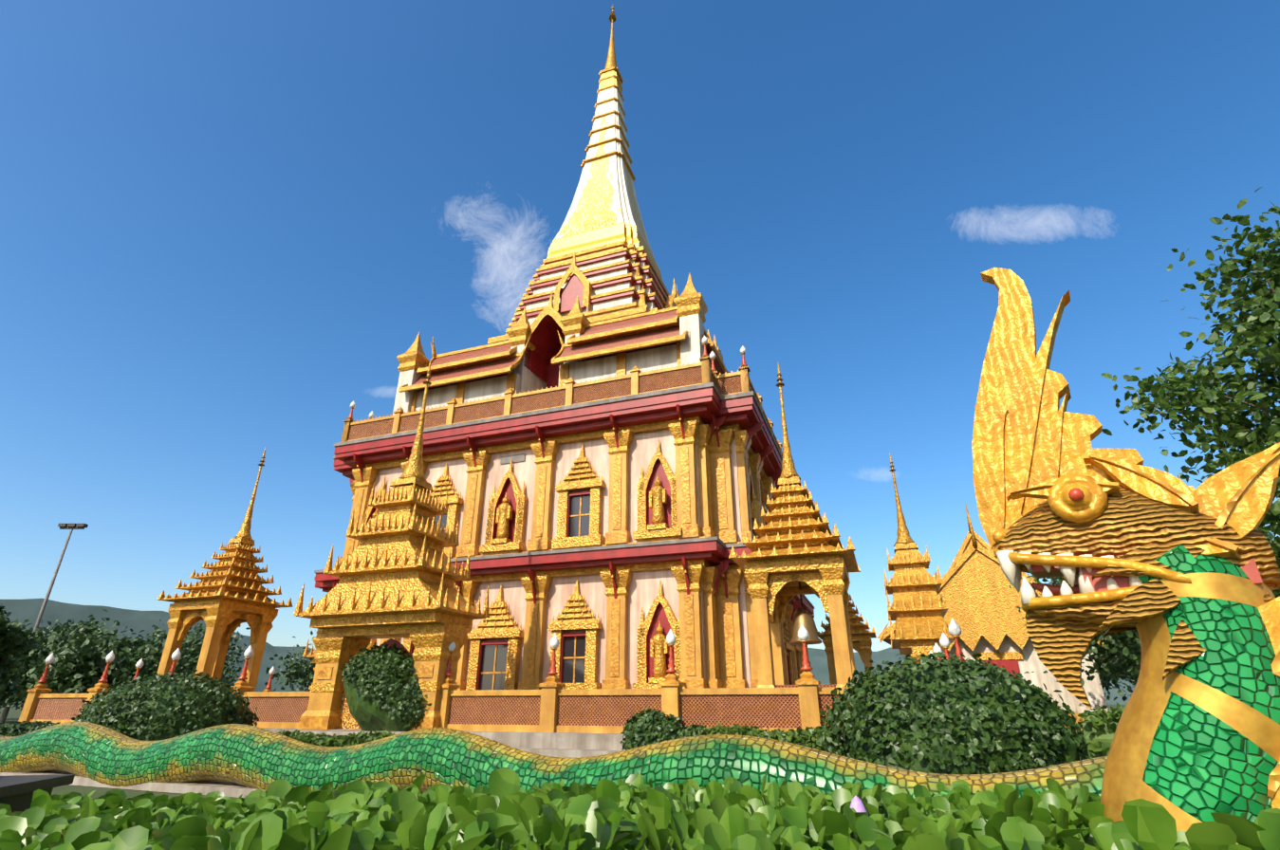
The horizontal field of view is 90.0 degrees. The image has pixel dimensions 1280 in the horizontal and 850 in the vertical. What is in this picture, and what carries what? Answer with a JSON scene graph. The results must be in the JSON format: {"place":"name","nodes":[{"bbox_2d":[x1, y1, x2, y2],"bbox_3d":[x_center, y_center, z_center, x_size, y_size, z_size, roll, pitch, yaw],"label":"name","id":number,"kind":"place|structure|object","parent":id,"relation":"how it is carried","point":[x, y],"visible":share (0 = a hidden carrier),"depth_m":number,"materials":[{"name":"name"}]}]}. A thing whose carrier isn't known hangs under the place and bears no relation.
{"place":"outdoors","nodes":[
{"label":"outdoors","id":0,"kind":"place"},
{"bbox_2d":[0,704,1126,799],"bbox_3d":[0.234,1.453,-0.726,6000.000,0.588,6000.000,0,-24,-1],"label":"ground","id":1,"kind":"structure","parent":0,"point":[13,714],"depth_m":10.84,"materials":[{"name":"green plant"}]},
{"bbox_2d":[0,601,42,708],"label":"cone tree","id":2,"kind":"object","parent":1,"relation":"on","point":[14,640],"depth_m":30.18,"materials":[{"name":"green plant"}]},
{"bbox_2d":[0,617,57,713],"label":"tree leaves","id":3,"kind":"object","parent":1,"relation":"on","point":[23,628],"depth_m":52.99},
{"bbox_2d":[0,719,60,736],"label":"hedge","id":4,"kind":"object","parent":1,"relation":"on","point":[37,725],"depth_m":19.07,"materials":[{"name":"green plant"}]},
{"bbox_2d":[0,523,88,723],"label":"floodlight mast","id":5,"kind":"object","parent":1,"relation":"on","point":[71,528],"visible":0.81,"depth_m":48.60,"materials":[{"name":"grey metal"}]},
{"bbox_2d":[2,617,117,710],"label":"tree leaves","id":6,"kind":"object","parent":1,"relation":"on","point":[19,703],"depth_m":46.08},
{"bbox_2d":[1,609,119,705],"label":"tree leaves","id":7,"kind":"object","parent":1,"relation":"on","point":[26,665],"depth_m":39.11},
{"bbox_2d":[19,621,189,696],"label":"tree leaves","id":8,"kind":"object","parent":1,"relation":"on","point":[78,669],"depth_m":35.20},
{"bbox_2d":[71,666,259,741],"bbox_3d":[-12.606,7.515,17.205,4.468,1.953,3.867,0,-24,-1],"label":"shrub","id":9,"kind":"object","parent":1,"relation":"on","point":[155,707],"visible":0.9,"depth_m":16.08,"materials":[{"name":"green plant"}]},
{"bbox_2d":[114,619,250,686],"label":"tree leaves","id":10,"kind":"object","parent":1,"relation":"on","point":[192,652],"depth_m":57.46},
{"bbox_2d":[132,625,242,682],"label":"tree leaves","id":11,"kind":"object","parent":1,"relation":"on","point":[227,675],"visible":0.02,"depth_m":75.83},
{"bbox_2d":[257,630,315,691],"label":"tree leaves","id":12,"kind":"object","parent":1,"relation":"on","point":[297,672],"depth_m":61.54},
{"bbox_2d":[277,729,395,746],"bbox_3d":[-7.662,7.961,15.709,3.356,0.927,1.577,0,-24,-1],"label":"low hedge","id":13,"kind":"object","parent":1,"relation":"on","point":[312,737],"depth_m":15.40,"materials":[{"name":"green plant"}]},
{"bbox_2d":[18,360,964,758],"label":"terrace and pavilions","id":14,"kind":"structure","parent":1,"relation":"on","point":[398,573],"depth_m":19.13,"materials":[{"name":"metal"}]},
{"bbox_2d":[336,642,431,731],"bbox_3d":[-7.043,7.965,18.690,4.051,2.629,3.260,30,-21,12],"label":"bush","id":15,"kind":"object","parent":14,"relation":"on","point":[382,691],"visible":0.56,"depth_m":17.63,"materials":[{"name":"green plant"}]},
{"bbox_2d":[314,6,814,690],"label":"chedi","id":16,"kind":"structure","parent":14,"relation":"on","point":[602,456],"depth_m":26.21,"materials":[{"name":"metal"}]},
{"bbox_2d":[0,722,1108,798],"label":"long naga body","id":17,"kind":"object","parent":1,"relation":"on","point":[244,760],"visible":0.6,"depth_m":8.69,"materials":[{"name":"green glazed ceramic scale tiles"},{"name":"gold scale tiles"}]},
{"bbox_2d":[620,706,684,750],"bbox_3d":[0.485,7.516,15.739,1.972,1.080,1.878,0,-24,-1],"label":"shrub","id":18,"kind":"object","parent":1,"relation":"on","point":[647,727],"visible":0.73,"depth_m":15.21,"materials":[{"name":"green plant"}]},
{"bbox_2d":[674,723,707,739],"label":"shrub","id":19,"kind":"object","parent":1,"relation":"on","point":[691,731],"visible":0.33,"depth_m":15.01,"materials":[{"name":"green plant"}]},
{"bbox_2d":[700,723,824,750],"bbox_3d":[2.917,6.905,13.559,3.419,1.097,2.729,0,-24,-1],"label":"hedge","id":20,"kind":"object","parent":1,"relation":"on","point":[798,733],"depth_m":13.29,"materials":[{"name":"green plant"}]},
{"bbox_2d":[815,650,1089,774],"bbox_3d":[5.366,5.138,11.355,4.658,2.169,4.302,0,-24,-1],"label":"shrub","id":21,"kind":"object","parent":1,"relation":"on","point":[943,715],"visible":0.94,"depth_m":10.11,"materials":[{"name":"green plant"}]},
{"bbox_2d":[877,503,1107,731],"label":"temple building","id":22,"kind":"structure","parent":1,"relation":"on","point":[984,600],"depth_m":36.34,"materials":[{"name":"gold metal"}]},
{"bbox_2d":[1027,574,1141,701],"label":"tree leaves","id":23,"kind":"object","parent":1,"relation":"on","point":[1122,669],"depth_m":37.15,"materials":[{"name":"green plant"}]},
{"bbox_2d":[1098,647,1140,701],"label":"tree leaves","id":24,"kind":"object","parent":1,"relation":"on","point":[1120,692],"depth_m":54.00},
{"bbox_2d":[1102,643,1138,696],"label":"tree leaves","id":25,"kind":"object","parent":1,"relation":"on","point":[1130,679],"depth_m":65.01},
{"bbox_2d":[971,267,1279,844],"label":"naga statue","id":26,"kind":"object","parent":1,"relation":"on","point":[1181,577],"visible":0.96,"depth_m":2.79,"materials":[{"name":"gold metal"}]},
{"bbox_2d":[1009,464,1279,700],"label":"tree leaves","id":27,"kind":"object","parent":1,"relation":"on","point":[1111,641],"visible":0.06,"depth_m":25.47,"materials":[{"name":"green plant"}]},
{"bbox_2d":[1256,489,1279,595],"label":"tree leaves","id":28,"kind":"object","parent":1,"relation":"on","point":[1268,528],"visible":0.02,"depth_m":17.53,"materials":[{"name":"green plant"}]},
{"bbox_3d":[-2.849,3.356,4.395,26.000,0.008,10.000,0,-24,-1],"label":"plant bed","id":29,"kind":"object","parent":1,"relation":"on","visible":0},
{"bbox_2d":[0,774,74,814],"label":"curb","id":30,"kind":"structure","parent":29,"relation":"on","point":[16,792],"depth_m":5.61,"materials":[{"name":"grey concrete"}]},
{"bbox_2d":[170,797,1086,849],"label":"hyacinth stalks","id":31,"kind":"object","parent":29,"relation":"on","point":[314,837],"depth_m":2.09,"materials":[{"name":"green plant"}]},
{"bbox_2d":[0,767,1279,849],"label":"foreground plants","id":32,"kind":"object","parent":29,"relation":"on","point":[633,811],"visible":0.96,"depth_m":2.72,"materials":[{"name":"green plant"}]},
{"bbox_2d":[850,796,868,840],"bbox_3d":[1.125,2.333,3.160,0.102,0.880,0.102,10,-25,-21],"label":"flower","id":33,"kind":"object","parent":29,"relation":"on","point":[857,805],"visible":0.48,"depth_m":3.29,"materials":[{"name":"pink plant"}]},
{"bbox_2d":[1077,702,1125,759],"bbox_3d":[6.862,4.149,7.782,2.596,1.442,2.639,0,-24,-1],"label":"hedge","id":34,"kind":"object","parent":29,"relation":"on","point":[1097,717],"depth_m":8.03,"materials":[{"name":"green plant"}]},
{"bbox_2d":[0,598,1136,704],"bbox_3d":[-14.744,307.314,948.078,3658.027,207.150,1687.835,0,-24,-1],"label":"hills","id":35,"kind":"structure","parent":0,"point":[137,621],"depth_m":1391.68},
{"bbox_2d":[0,0,1279,652],"label":"sky","id":36,"kind":"structure","parent":0,"point":[227,226],"materials":[{"name":"blue"}]},
{"bbox_2d":[1101,186,1279,598],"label":"tree","id":37,"kind":"object","parent":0,"point":[1259,328],"depth_m":11.33,"materials":[{"name":"green plant"}]}
]}

